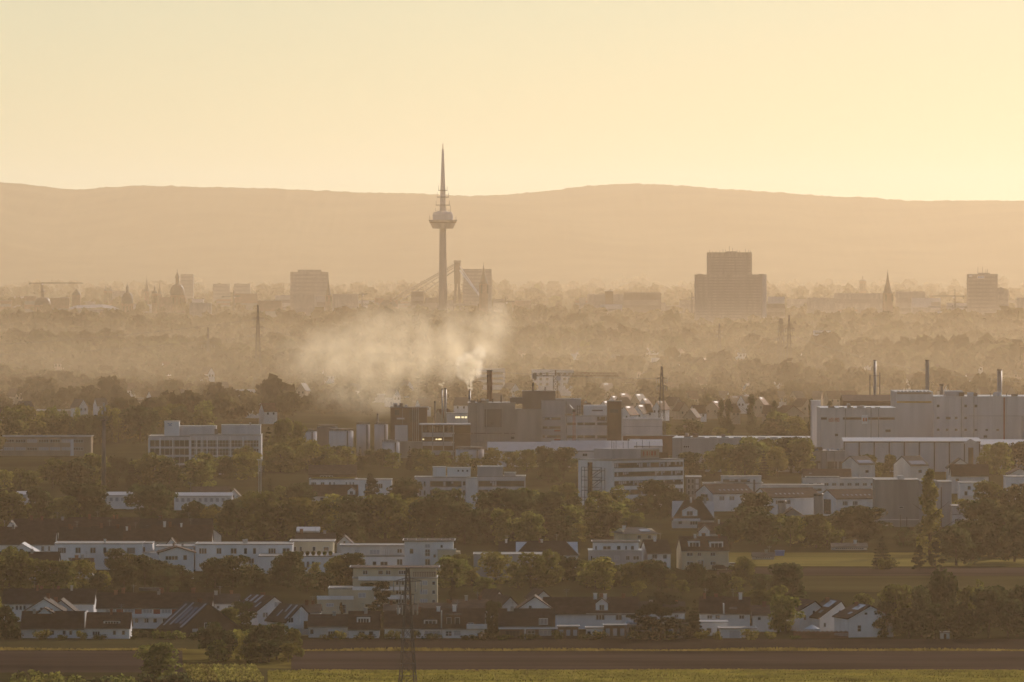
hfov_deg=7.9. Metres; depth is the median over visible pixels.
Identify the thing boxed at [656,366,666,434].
power pylon
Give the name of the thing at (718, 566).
parked car
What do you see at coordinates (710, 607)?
terraced house
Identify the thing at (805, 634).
garden fence
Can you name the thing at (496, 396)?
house
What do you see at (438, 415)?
house
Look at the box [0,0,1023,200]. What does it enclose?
sky
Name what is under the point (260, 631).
broadleaf tree
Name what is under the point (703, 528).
house
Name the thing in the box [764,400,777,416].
poplar tree
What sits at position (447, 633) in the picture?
window
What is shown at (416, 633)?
bush
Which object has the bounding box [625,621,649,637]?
garden shed
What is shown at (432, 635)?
bush
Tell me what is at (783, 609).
broadleaf tree
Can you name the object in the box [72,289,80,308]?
water tower
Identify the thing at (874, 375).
factory chimney
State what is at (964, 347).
distant wood
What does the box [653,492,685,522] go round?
broadleaf tree
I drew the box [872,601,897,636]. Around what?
broadleaf tree
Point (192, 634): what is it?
bush
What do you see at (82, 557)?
house
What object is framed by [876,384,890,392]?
house
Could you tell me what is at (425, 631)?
window
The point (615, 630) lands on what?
garden shed
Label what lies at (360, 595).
window
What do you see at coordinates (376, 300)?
city block
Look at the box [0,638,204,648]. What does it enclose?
lawn strip
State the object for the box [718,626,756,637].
garage
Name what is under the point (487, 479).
office block
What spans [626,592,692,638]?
cedar tree
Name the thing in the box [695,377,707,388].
house
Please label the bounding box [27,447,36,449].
window
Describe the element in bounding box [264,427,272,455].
spruce tree
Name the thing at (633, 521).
broadleaf tree
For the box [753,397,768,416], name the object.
house
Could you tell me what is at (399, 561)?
window
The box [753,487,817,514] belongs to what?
gabled house
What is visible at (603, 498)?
broadleaf tree
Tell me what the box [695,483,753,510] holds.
gabled house
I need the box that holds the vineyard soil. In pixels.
[0,668,294,681]
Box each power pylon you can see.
[204,327,212,352]
[251,305,264,380]
[393,567,422,681]
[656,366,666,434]
[716,323,722,351]
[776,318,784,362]
[784,315,794,362]
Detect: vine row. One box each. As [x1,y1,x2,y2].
[183,663,194,681]
[190,664,200,681]
[196,663,207,681]
[200,663,212,681]
[207,663,217,681]
[212,663,224,681]
[217,663,228,681]
[224,663,234,681]
[229,664,241,681]
[233,663,246,681]
[241,664,252,681]
[246,663,258,681]
[250,663,263,681]
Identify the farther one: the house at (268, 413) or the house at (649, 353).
the house at (649, 353)
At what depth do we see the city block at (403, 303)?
12158.83 m
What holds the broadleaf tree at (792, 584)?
on the ground
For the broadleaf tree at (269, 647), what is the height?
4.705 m
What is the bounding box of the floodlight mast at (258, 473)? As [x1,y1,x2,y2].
[257,459,262,491]
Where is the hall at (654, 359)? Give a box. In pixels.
[651,358,736,364]
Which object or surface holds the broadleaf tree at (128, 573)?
on the ground
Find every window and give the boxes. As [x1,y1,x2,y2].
[4,447,13,449]
[5,439,13,442]
[15,439,25,442]
[15,447,25,449]
[27,439,36,442]
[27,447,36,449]
[38,439,48,442]
[38,447,48,449]
[50,439,59,442]
[50,447,59,449]
[58,547,65,552]
[62,439,69,442]
[74,439,82,442]
[75,547,80,552]
[90,547,95,552]
[92,631,99,634]
[124,609,133,613]
[127,547,134,553]
[143,609,151,613]
[161,609,170,613]
[165,556,177,559]
[199,548,206,553]
[216,548,221,553]
[230,548,236,553]
[248,558,253,563]
[268,548,275,552]
[326,603,333,606]
[358,593,365,597]
[370,549,379,554]
[376,483,382,488]
[380,561,387,564]
[397,559,402,564]
[398,570,404,574]
[410,410,417,421]
[420,599,427,602]
[424,630,439,635]
[425,549,429,555]
[425,559,429,564]
[445,631,451,635]
[454,630,460,635]
[506,630,519,636]
[527,630,534,635]
[539,618,547,624]
[539,630,551,635]
[596,615,604,619]
[603,546,610,549]
[610,409,617,412]
[616,615,621,619]
[755,557,769,558]
[824,499,830,513]
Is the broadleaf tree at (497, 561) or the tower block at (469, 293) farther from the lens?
the tower block at (469, 293)
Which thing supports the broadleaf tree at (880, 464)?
on the ground
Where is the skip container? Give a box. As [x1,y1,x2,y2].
[775,550,784,555]
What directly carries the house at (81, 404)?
on the ground
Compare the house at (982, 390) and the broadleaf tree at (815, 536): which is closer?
the broadleaf tree at (815, 536)
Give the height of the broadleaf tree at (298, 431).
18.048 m
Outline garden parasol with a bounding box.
[804,625,819,628]
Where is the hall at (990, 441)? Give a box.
[980,439,1023,469]
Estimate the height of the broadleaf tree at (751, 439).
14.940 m
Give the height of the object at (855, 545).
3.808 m
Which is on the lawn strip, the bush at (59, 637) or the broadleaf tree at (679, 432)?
the bush at (59, 637)
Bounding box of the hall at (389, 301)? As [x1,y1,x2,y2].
[379,298,397,308]
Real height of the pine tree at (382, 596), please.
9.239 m
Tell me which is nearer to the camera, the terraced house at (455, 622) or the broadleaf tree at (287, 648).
the broadleaf tree at (287, 648)
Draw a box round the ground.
[0,288,1023,670]
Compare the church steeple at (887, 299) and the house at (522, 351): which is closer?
the house at (522, 351)
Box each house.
[0,520,57,551]
[0,545,68,578]
[2,585,96,620]
[6,520,16,526]
[7,388,22,404]
[13,515,67,536]
[16,542,39,551]
[17,401,35,419]
[20,603,85,637]
[24,593,67,610]
[53,358,63,369]
[54,597,78,610]
[58,521,91,540]
[67,511,139,528]
[70,399,88,417]
[72,554,94,578]
[84,609,132,638]
[90,521,123,540]
[93,398,107,414]
[96,584,214,628]
[123,526,151,551]
[127,383,134,396]
[139,515,213,529]
[146,391,159,397]
[150,521,213,551]
[156,545,195,571]
[156,599,242,636]
[161,361,170,375]
[166,537,177,543]
[200,367,214,381]
[213,529,222,541]
[214,590,240,610]
[221,382,228,387]
[231,488,240,498]
[238,592,283,624]
[246,401,261,417]
[258,403,277,423]
[264,603,309,634]
[295,529,335,552]
[296,383,310,397]
[299,600,321,613]
[307,611,348,636]
[311,485,358,504]
[322,369,334,382]
[335,535,353,552]
[348,603,380,637]
[351,383,362,393]
[383,600,416,611]
[384,389,400,406]
[384,603,423,637]
[401,380,413,396]
[415,398,430,415]
[418,595,456,610]
[421,600,486,637]
[433,409,450,422]
[452,591,488,607]
[453,397,468,411]
[478,588,502,600]
[484,594,518,624]
[492,393,504,400]
[498,602,554,638]
[502,383,519,396]
[515,594,551,607]
[516,538,579,567]
[518,348,526,356]
[524,588,550,598]
[543,589,638,628]
[569,348,579,359]
[575,403,590,414]
[598,383,612,400]
[608,396,616,400]
[611,526,659,547]
[615,397,632,408]
[617,393,630,399]
[622,406,638,417]
[630,394,645,407]
[635,405,648,417]
[638,398,652,406]
[638,600,685,629]
[639,404,652,417]
[640,536,671,569]
[646,347,657,354]
[647,397,656,404]
[652,401,669,420]
[664,382,674,387]
[666,397,681,416]
[670,497,715,527]
[672,402,688,418]
[675,531,729,569]
[683,408,701,427]
[686,391,699,404]
[690,405,706,421]
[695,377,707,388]
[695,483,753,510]
[697,524,710,535]
[698,588,724,624]
[705,401,724,418]
[718,391,728,399]
[723,404,740,423]
[723,593,750,625]
[728,396,739,403]
[736,348,745,358]
[736,394,754,413]
[751,601,780,631]
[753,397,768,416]
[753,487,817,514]
[762,405,771,421]
[772,507,803,534]
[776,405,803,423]
[777,391,786,407]
[787,598,821,631]
[789,391,805,400]
[792,398,808,416]
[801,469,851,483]
[809,597,845,631]
[811,391,822,405]
[823,391,840,405]
[823,488,872,515]
[832,602,892,636]
[839,391,856,394]
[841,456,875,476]
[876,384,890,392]
[892,456,928,479]
[906,374,913,389]
[936,383,948,394]
[945,457,966,479]
[949,464,988,493]
[957,481,985,501]
[965,374,974,380]
[975,387,989,394]
[978,362,982,373]
[1002,385,1015,394]
[1003,475,1023,490]
[1005,467,1023,474]
[1008,370,1020,379]
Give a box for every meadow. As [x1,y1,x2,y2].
[704,576,1023,591]
[729,552,1023,566]
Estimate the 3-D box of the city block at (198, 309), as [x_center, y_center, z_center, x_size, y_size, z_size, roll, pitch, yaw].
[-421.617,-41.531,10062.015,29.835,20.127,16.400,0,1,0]
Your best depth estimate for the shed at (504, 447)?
2754.35 m
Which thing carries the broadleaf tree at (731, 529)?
on the ground
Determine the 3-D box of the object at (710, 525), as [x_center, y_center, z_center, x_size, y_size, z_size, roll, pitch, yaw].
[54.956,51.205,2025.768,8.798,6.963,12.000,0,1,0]
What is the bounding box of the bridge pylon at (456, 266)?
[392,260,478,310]
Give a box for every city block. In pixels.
[0,300,11,310]
[24,296,36,311]
[50,298,69,309]
[85,302,95,307]
[133,304,151,311]
[189,303,211,316]
[192,299,203,302]
[216,299,231,306]
[234,293,257,309]
[257,300,281,316]
[275,295,289,309]
[293,295,314,315]
[316,296,324,310]
[358,300,373,307]
[374,298,383,304]
[398,302,410,307]
[425,298,437,309]
[448,300,452,310]
[493,299,505,311]
[512,300,530,312]
[579,298,585,308]
[661,303,665,310]
[665,305,678,310]
[679,300,693,312]
[787,299,806,307]
[807,298,834,312]
[899,308,911,313]
[911,298,930,313]
[931,298,940,311]
[946,303,966,310]
[1009,300,1016,307]
[1017,298,1023,307]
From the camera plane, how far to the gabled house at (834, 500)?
2216.66 m
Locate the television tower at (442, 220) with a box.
[429,145,456,312]
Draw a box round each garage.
[699,620,727,635]
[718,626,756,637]
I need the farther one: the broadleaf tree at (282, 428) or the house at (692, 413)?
the house at (692, 413)
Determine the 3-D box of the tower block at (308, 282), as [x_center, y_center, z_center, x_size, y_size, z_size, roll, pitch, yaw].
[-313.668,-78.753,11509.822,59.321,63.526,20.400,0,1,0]
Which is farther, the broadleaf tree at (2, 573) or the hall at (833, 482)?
the hall at (833, 482)
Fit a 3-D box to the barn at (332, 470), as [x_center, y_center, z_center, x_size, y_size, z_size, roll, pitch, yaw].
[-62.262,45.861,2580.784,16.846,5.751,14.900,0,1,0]
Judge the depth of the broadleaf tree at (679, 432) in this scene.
3125.07 m
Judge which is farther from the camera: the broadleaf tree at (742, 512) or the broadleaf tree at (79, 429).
the broadleaf tree at (79, 429)
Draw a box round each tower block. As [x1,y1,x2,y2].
[112,291,125,299]
[180,274,193,302]
[213,284,229,301]
[234,284,250,292]
[290,270,328,309]
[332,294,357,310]
[411,289,423,310]
[462,269,492,311]
[587,294,623,307]
[600,304,621,313]
[604,290,613,303]
[624,292,660,312]
[694,246,766,324]
[767,303,784,317]
[768,296,784,302]
[834,293,882,312]
[895,291,925,307]
[967,267,997,314]
[998,288,1003,309]
[1004,290,1008,305]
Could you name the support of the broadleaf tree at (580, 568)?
on the ground
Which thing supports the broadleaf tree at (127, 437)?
on the ground
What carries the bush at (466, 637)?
on the dark field at (635, 644)
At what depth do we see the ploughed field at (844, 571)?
1820.88 m
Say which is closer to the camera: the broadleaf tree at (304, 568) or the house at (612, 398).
the broadleaf tree at (304, 568)
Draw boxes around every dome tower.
[34,286,50,311]
[104,286,106,302]
[109,286,111,304]
[121,283,132,312]
[152,285,157,312]
[859,276,865,292]
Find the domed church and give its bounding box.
[158,270,185,312]
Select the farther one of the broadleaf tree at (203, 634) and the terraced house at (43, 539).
the terraced house at (43, 539)
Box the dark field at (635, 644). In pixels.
[298,639,1023,650]
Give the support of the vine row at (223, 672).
on the vineyard soil
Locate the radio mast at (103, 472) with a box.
[100,403,106,489]
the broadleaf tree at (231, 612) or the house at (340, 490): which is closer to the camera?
the broadleaf tree at (231, 612)
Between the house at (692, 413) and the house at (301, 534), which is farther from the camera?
the house at (692, 413)
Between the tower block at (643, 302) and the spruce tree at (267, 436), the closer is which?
the spruce tree at (267, 436)
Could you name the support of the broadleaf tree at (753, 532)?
on the ground
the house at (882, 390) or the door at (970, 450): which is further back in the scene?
the house at (882, 390)
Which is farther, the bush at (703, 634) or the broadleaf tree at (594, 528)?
the broadleaf tree at (594, 528)
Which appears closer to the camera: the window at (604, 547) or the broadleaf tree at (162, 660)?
the broadleaf tree at (162, 660)
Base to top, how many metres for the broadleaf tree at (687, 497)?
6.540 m
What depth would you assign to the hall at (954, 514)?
2117.10 m
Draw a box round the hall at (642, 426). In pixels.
[623,418,663,434]
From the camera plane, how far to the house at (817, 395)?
3848.97 m
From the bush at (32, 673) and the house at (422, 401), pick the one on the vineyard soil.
the bush at (32, 673)
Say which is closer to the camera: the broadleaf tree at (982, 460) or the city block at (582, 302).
the broadleaf tree at (982, 460)
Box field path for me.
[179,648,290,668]
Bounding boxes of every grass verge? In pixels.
[0,647,186,649]
[301,669,697,670]
[304,647,1023,650]
[698,668,1017,670]
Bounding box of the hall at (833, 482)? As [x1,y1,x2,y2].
[805,476,896,490]
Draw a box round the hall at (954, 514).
[950,504,974,525]
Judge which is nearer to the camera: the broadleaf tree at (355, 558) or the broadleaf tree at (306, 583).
the broadleaf tree at (306, 583)
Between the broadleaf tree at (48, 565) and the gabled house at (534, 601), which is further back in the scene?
the broadleaf tree at (48, 565)
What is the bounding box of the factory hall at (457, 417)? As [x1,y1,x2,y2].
[446,412,467,422]
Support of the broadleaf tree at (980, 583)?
on the ground
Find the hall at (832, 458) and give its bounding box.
[792,446,844,472]
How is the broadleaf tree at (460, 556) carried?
on the ground
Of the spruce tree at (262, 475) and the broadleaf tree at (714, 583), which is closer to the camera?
the broadleaf tree at (714, 583)
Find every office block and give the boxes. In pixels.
[0,435,93,455]
[148,421,261,474]
[309,477,392,497]
[414,466,525,508]
[577,440,684,508]
[685,475,701,499]
[702,475,762,491]
[813,330,830,335]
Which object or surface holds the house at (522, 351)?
on the ground
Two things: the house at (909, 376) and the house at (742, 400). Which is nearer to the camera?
the house at (742, 400)
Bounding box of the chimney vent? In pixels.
[939,384,943,394]
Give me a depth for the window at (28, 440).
2903.98 m
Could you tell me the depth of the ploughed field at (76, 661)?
1411.37 m
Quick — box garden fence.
[793,631,847,638]
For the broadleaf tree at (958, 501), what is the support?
on the ground
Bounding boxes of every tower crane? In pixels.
[29,282,82,289]
[222,291,239,309]
[358,293,367,305]
[497,296,514,315]
[532,370,617,397]
[928,305,966,310]
[931,289,964,308]
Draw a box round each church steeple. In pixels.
[145,280,149,303]
[158,283,161,296]
[325,275,331,310]
[479,262,487,313]
[883,272,892,314]
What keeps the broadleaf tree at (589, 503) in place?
on the ground
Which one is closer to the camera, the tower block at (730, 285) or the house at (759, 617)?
the house at (759, 617)
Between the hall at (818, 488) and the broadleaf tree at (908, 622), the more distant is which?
the hall at (818, 488)
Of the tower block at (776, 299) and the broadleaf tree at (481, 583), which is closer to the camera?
the broadleaf tree at (481, 583)
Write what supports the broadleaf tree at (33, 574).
on the ground
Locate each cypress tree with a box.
[339,602,342,613]
[363,473,379,496]
[449,578,456,599]
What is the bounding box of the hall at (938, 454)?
[840,437,980,471]
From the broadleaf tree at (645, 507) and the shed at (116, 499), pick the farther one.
the shed at (116, 499)
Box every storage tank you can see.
[298,429,316,441]
[317,424,337,453]
[329,428,352,452]
[356,422,369,455]
[374,422,387,450]
[382,440,398,461]
[456,447,483,465]
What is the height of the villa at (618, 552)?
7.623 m
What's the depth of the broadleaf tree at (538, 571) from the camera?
1728.52 m
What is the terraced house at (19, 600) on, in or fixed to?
on the ground
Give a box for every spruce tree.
[259,460,266,478]
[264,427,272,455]
[271,497,289,539]
[356,447,364,469]
[405,446,413,469]
[416,519,435,537]
[476,493,517,543]
[534,497,561,540]
[683,599,704,638]
[693,459,703,479]
[758,450,770,479]
[869,536,894,568]
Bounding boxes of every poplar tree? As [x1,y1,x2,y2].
[712,399,725,427]
[722,399,734,435]
[741,393,756,435]
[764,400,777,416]
[913,468,958,554]
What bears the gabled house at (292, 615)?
on the ground
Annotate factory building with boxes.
[419,423,470,458]
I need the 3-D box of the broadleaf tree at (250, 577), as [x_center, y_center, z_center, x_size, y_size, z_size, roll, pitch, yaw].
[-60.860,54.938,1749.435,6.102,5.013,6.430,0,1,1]
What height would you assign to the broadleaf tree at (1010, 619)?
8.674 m
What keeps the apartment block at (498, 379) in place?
on the ground
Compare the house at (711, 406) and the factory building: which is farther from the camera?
the house at (711, 406)
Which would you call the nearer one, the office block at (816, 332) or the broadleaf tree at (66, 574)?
the broadleaf tree at (66, 574)
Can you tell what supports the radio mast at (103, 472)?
on the ground
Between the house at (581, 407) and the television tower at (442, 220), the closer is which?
the house at (581, 407)
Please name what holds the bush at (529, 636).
on the dark field at (635, 644)
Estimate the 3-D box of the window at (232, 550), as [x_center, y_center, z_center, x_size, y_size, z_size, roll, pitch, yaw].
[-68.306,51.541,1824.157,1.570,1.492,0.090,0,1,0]
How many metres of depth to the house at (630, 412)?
3412.75 m
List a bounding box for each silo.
[778,500,785,513]
[813,493,823,514]
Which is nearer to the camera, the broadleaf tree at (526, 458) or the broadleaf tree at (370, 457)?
the broadleaf tree at (526, 458)
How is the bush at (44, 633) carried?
on the lawn strip
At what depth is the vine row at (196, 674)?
1345.14 m
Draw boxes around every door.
[729,630,739,637]
[827,461,836,468]
[968,448,972,463]
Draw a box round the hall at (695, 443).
[672,433,809,471]
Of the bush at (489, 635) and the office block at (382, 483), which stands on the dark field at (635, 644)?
the bush at (489, 635)
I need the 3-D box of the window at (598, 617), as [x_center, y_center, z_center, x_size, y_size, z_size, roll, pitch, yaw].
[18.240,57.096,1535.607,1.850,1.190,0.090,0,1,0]
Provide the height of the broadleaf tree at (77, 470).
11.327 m
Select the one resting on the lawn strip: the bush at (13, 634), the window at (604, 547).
the bush at (13, 634)
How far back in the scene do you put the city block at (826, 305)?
10397.87 m
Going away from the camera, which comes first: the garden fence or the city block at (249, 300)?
the garden fence
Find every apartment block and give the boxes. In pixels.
[258,543,404,573]
[289,539,335,552]
[317,565,439,613]
[402,538,460,576]
[476,369,504,389]
[532,369,573,395]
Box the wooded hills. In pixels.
[0,182,1023,287]
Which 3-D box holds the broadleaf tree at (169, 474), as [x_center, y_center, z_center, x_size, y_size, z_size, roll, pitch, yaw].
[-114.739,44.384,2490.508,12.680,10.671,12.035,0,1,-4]
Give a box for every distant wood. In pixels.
[0,273,1023,299]
[0,292,1014,319]
[0,303,1023,337]
[0,317,1023,379]
[0,356,1023,423]
[0,426,1023,497]
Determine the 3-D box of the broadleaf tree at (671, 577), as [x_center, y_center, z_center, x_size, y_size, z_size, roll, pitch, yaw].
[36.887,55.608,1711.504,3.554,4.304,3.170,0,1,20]
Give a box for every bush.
[7,630,23,639]
[10,669,44,681]
[10,676,27,681]
[28,671,63,681]
[32,629,51,639]
[51,674,85,681]
[55,635,67,639]
[76,630,87,639]
[82,676,115,681]
[91,634,107,638]
[101,673,137,681]
[130,630,149,638]
[132,673,158,681]
[152,630,163,638]
[157,672,193,681]
[162,630,185,638]
[188,632,197,639]
[320,634,334,639]
[334,630,346,639]
[353,633,376,639]
[384,630,401,639]
[410,630,420,638]
[421,633,442,639]
[460,635,480,639]
[476,631,497,639]
[495,634,512,639]
[517,634,541,639]
[551,630,563,638]
[577,633,596,639]
[592,630,607,639]
[627,630,642,638]
[638,633,659,639]
[693,630,709,638]
[712,631,722,639]
[740,629,758,639]
[764,631,776,638]
[876,556,898,569]
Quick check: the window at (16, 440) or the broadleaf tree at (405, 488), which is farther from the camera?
the window at (16, 440)
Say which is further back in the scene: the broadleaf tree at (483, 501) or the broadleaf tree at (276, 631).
the broadleaf tree at (483, 501)
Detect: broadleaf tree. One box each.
[0,406,28,434]
[0,469,13,488]
[0,490,31,526]
[0,546,24,587]
[0,556,6,588]
[0,605,20,638]
[3,550,36,588]
[8,468,25,489]
[13,404,50,434]
[19,558,51,588]
[21,470,43,489]
[26,486,54,517]
[36,407,58,434]
[37,458,70,487]
[37,559,60,588]
[45,495,82,517]
[46,414,73,434]
[47,405,59,434]
[51,560,77,588]
[60,409,69,426]
[60,457,95,484]
[60,462,76,482]
[60,482,121,516]
[67,414,97,443]
[70,407,80,428]
[71,559,96,587]
[82,452,110,484]
[87,572,107,590]
[89,415,113,442]
[98,405,112,441]
[100,571,113,589]
[103,548,126,568]
[105,407,122,441]
[107,558,139,590]
[111,408,126,442]
[112,414,145,441]
[118,405,161,443]
[123,483,178,517]
[123,553,136,564]
[125,463,148,485]
[128,554,159,587]
[129,452,168,485]
[133,642,182,678]
[151,457,186,487]
[152,559,171,576]
[153,406,173,431]
[157,567,180,591]
[163,564,190,586]
[165,403,186,420]
[169,406,194,424]
[176,500,208,517]
[179,458,216,488]
[179,569,194,588]
[190,412,207,424]
[192,400,216,424]
[194,452,218,475]
[197,507,223,532]
[197,621,222,656]
[198,557,232,587]
[204,639,228,661]
[208,504,221,518]
[211,629,237,660]
[213,554,254,587]
[214,455,234,474]
[214,457,238,478]
[214,498,254,537]
[220,607,240,623]
[224,491,259,534]
[227,601,257,629]
[229,629,248,659]
[231,451,264,479]
[232,445,261,476]
[235,490,291,539]
[238,642,262,662]
[242,564,264,583]
[243,623,273,656]
[257,639,282,662]
[262,441,273,466]
[262,445,279,471]
[264,442,298,472]
[266,563,294,584]
[267,417,293,444]
[267,622,292,659]
[268,551,304,587]
[272,485,287,501]
[278,499,309,538]
[279,643,299,661]
[282,496,329,531]
[283,627,304,658]
[284,482,307,499]
[286,438,304,470]
[289,420,307,467]
[292,439,321,471]
[295,574,317,592]
[297,561,308,575]
[299,482,316,508]
[304,451,325,464]
[307,562,321,573]
[311,493,342,536]
[312,508,338,537]
[313,571,334,590]
[314,444,341,464]
[323,555,351,585]
[325,512,365,542]
[327,445,347,464]
[328,495,383,536]
[336,446,356,464]
[337,552,365,585]
[363,492,415,540]
[364,449,375,465]
[371,448,392,466]
[374,507,405,538]
[384,452,402,468]
[386,477,422,511]
[393,515,414,538]
[401,497,421,529]
[406,494,454,537]
[407,448,425,466]
[415,449,440,470]
[426,487,464,535]
[434,557,472,587]
[435,501,492,543]
[437,451,451,466]
[440,553,470,573]
[454,451,472,466]
[462,567,479,585]
[468,458,480,469]
[471,491,496,516]
[473,576,496,594]
[477,551,511,583]
[479,447,506,468]
[484,487,543,538]
[484,600,501,633]
[490,507,516,544]
[503,452,520,471]
[505,561,521,578]
[508,569,527,588]
[509,552,554,587]
[512,511,548,540]
[514,449,537,472]
[515,487,539,499]
[529,491,580,537]
[532,445,554,465]
[532,549,564,586]
[544,515,578,541]
[548,447,577,477]
[550,482,581,505]
[553,555,575,580]
[555,504,589,534]
[561,556,583,582]
[565,496,581,508]
[572,523,586,541]
[574,559,594,587]
[575,556,616,589]
[576,497,597,521]
[578,517,604,537]
[587,490,612,515]
[594,506,622,536]
[597,570,614,589]
[599,565,624,586]
[606,485,634,510]
[609,501,644,535]
[612,562,643,585]
[615,515,646,528]
[625,504,637,516]
[631,495,653,516]
[631,581,646,595]
[634,559,658,585]
[636,479,678,513]
[641,560,675,589]
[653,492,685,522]
[662,422,671,434]
[664,573,677,590]
[675,426,684,435]
[675,580,689,594]
[676,451,706,474]
[678,494,689,500]
[679,419,703,435]
[684,563,707,588]
[695,496,708,500]
[698,574,726,595]
[702,430,710,435]
[703,450,718,475]
[711,443,735,474]
[712,427,730,435]
[713,517,748,546]
[718,572,733,596]
[722,461,747,474]
[726,442,762,474]
[728,556,756,585]
[728,576,745,591]
[731,505,766,531]
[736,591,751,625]
[738,492,773,511]
[739,436,772,474]
[741,511,783,545]
[744,588,780,621]
[752,427,768,435]
[752,574,772,594]
[757,418,790,435]
[757,438,783,466]
[759,446,788,476]
[761,411,793,433]
[762,562,806,598]
[767,593,805,633]
[769,513,788,539]
[770,585,788,600]
[773,436,812,472]
[776,515,803,545]
[782,416,808,435]
[784,437,816,473]
[785,516,807,543]
[795,516,811,543]
[799,513,826,547]
[812,521,845,547]
[826,511,850,542]
[836,505,893,542]
[853,593,874,604]
[859,454,881,476]
[872,310,893,324]
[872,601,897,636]
[875,462,883,473]
[877,583,912,635]
[881,454,896,474]
[890,607,922,637]
[905,585,934,636]
[911,522,934,543]
[924,567,958,633]
[935,524,979,564]
[939,601,980,638]
[953,499,965,503]
[955,498,998,525]
[956,520,997,558]
[967,585,1007,637]
[972,479,1002,505]
[972,579,983,628]
[974,504,1023,556]
[974,517,1006,555]
[975,456,994,470]
[979,441,1014,474]
[991,597,1023,638]
[994,484,1023,510]
[996,523,1023,561]
[1001,585,1023,635]
[1002,510,1023,556]
[1007,441,1023,469]
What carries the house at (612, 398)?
on the ground
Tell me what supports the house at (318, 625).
on the ground
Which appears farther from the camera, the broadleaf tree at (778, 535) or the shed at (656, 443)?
the shed at (656, 443)
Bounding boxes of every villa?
[54,539,155,569]
[155,543,194,569]
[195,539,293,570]
[473,552,553,578]
[588,540,641,567]
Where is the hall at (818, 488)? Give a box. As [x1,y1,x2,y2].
[763,484,823,492]
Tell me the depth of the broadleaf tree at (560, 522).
1999.69 m
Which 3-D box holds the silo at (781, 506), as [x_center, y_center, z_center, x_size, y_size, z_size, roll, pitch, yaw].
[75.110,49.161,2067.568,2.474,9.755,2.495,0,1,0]
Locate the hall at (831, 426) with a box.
[810,400,895,448]
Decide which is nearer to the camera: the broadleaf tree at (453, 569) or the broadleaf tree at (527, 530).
the broadleaf tree at (453, 569)
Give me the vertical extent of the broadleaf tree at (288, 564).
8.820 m
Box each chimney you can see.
[434,401,435,422]
[441,389,443,422]
[444,388,446,422]
[487,370,492,400]
[808,398,812,438]
[869,360,879,394]
[925,360,928,389]
[997,369,1001,392]
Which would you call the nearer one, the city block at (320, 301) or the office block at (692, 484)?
the office block at (692, 484)
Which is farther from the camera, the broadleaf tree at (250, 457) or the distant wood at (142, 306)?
the distant wood at (142, 306)
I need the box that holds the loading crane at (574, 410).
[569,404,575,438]
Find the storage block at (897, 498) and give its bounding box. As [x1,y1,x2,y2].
[872,475,951,526]
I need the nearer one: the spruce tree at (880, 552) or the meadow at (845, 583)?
the meadow at (845, 583)
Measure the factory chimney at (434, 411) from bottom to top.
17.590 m
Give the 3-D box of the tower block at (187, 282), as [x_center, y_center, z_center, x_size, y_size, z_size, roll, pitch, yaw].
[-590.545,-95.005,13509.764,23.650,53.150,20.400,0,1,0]
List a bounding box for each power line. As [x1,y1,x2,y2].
[263,327,655,378]
[794,336,1016,381]
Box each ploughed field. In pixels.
[0,651,182,672]
[291,651,1023,670]
[717,567,1023,575]
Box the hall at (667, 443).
[623,435,677,454]
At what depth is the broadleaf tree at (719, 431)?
3068.51 m
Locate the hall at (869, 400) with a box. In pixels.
[840,395,890,405]
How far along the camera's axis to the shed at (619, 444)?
2771.64 m
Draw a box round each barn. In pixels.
[192,486,230,491]
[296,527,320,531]
[308,465,356,477]
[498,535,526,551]
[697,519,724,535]
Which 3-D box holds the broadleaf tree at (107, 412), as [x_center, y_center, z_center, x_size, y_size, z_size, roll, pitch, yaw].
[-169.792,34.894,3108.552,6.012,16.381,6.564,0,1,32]
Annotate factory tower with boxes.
[389,403,428,457]
[607,401,622,440]
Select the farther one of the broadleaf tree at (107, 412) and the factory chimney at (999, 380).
the factory chimney at (999, 380)
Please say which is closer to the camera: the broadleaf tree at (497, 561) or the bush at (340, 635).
the bush at (340, 635)
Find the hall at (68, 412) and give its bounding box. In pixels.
[36,410,70,415]
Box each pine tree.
[365,581,396,622]
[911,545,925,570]
[926,541,946,568]
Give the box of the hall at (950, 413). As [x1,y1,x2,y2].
[890,390,1023,438]
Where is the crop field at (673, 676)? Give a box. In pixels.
[267,670,1020,681]
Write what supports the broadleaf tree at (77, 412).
on the ground
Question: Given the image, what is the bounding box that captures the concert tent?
[69,304,117,313]
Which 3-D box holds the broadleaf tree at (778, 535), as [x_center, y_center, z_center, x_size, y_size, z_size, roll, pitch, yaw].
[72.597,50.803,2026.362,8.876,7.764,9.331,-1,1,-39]
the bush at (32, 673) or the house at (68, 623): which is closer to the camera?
the bush at (32, 673)
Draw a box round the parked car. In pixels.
[712,564,728,569]
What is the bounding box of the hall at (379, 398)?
[372,394,384,402]
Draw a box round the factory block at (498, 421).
[468,383,555,455]
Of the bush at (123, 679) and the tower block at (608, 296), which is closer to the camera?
the bush at (123, 679)
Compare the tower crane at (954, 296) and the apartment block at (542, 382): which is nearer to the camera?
the apartment block at (542, 382)
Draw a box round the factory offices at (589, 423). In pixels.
[541,398,606,441]
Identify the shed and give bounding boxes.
[17,491,29,502]
[105,492,143,508]
[174,492,233,509]
[487,442,550,466]
[551,441,605,466]
[557,625,579,638]
[585,626,603,635]
[603,623,626,638]
[606,441,633,447]
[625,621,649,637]
[630,439,662,451]
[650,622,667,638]
[673,622,688,637]
[939,631,949,638]
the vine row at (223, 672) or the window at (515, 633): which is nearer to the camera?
the vine row at (223, 672)

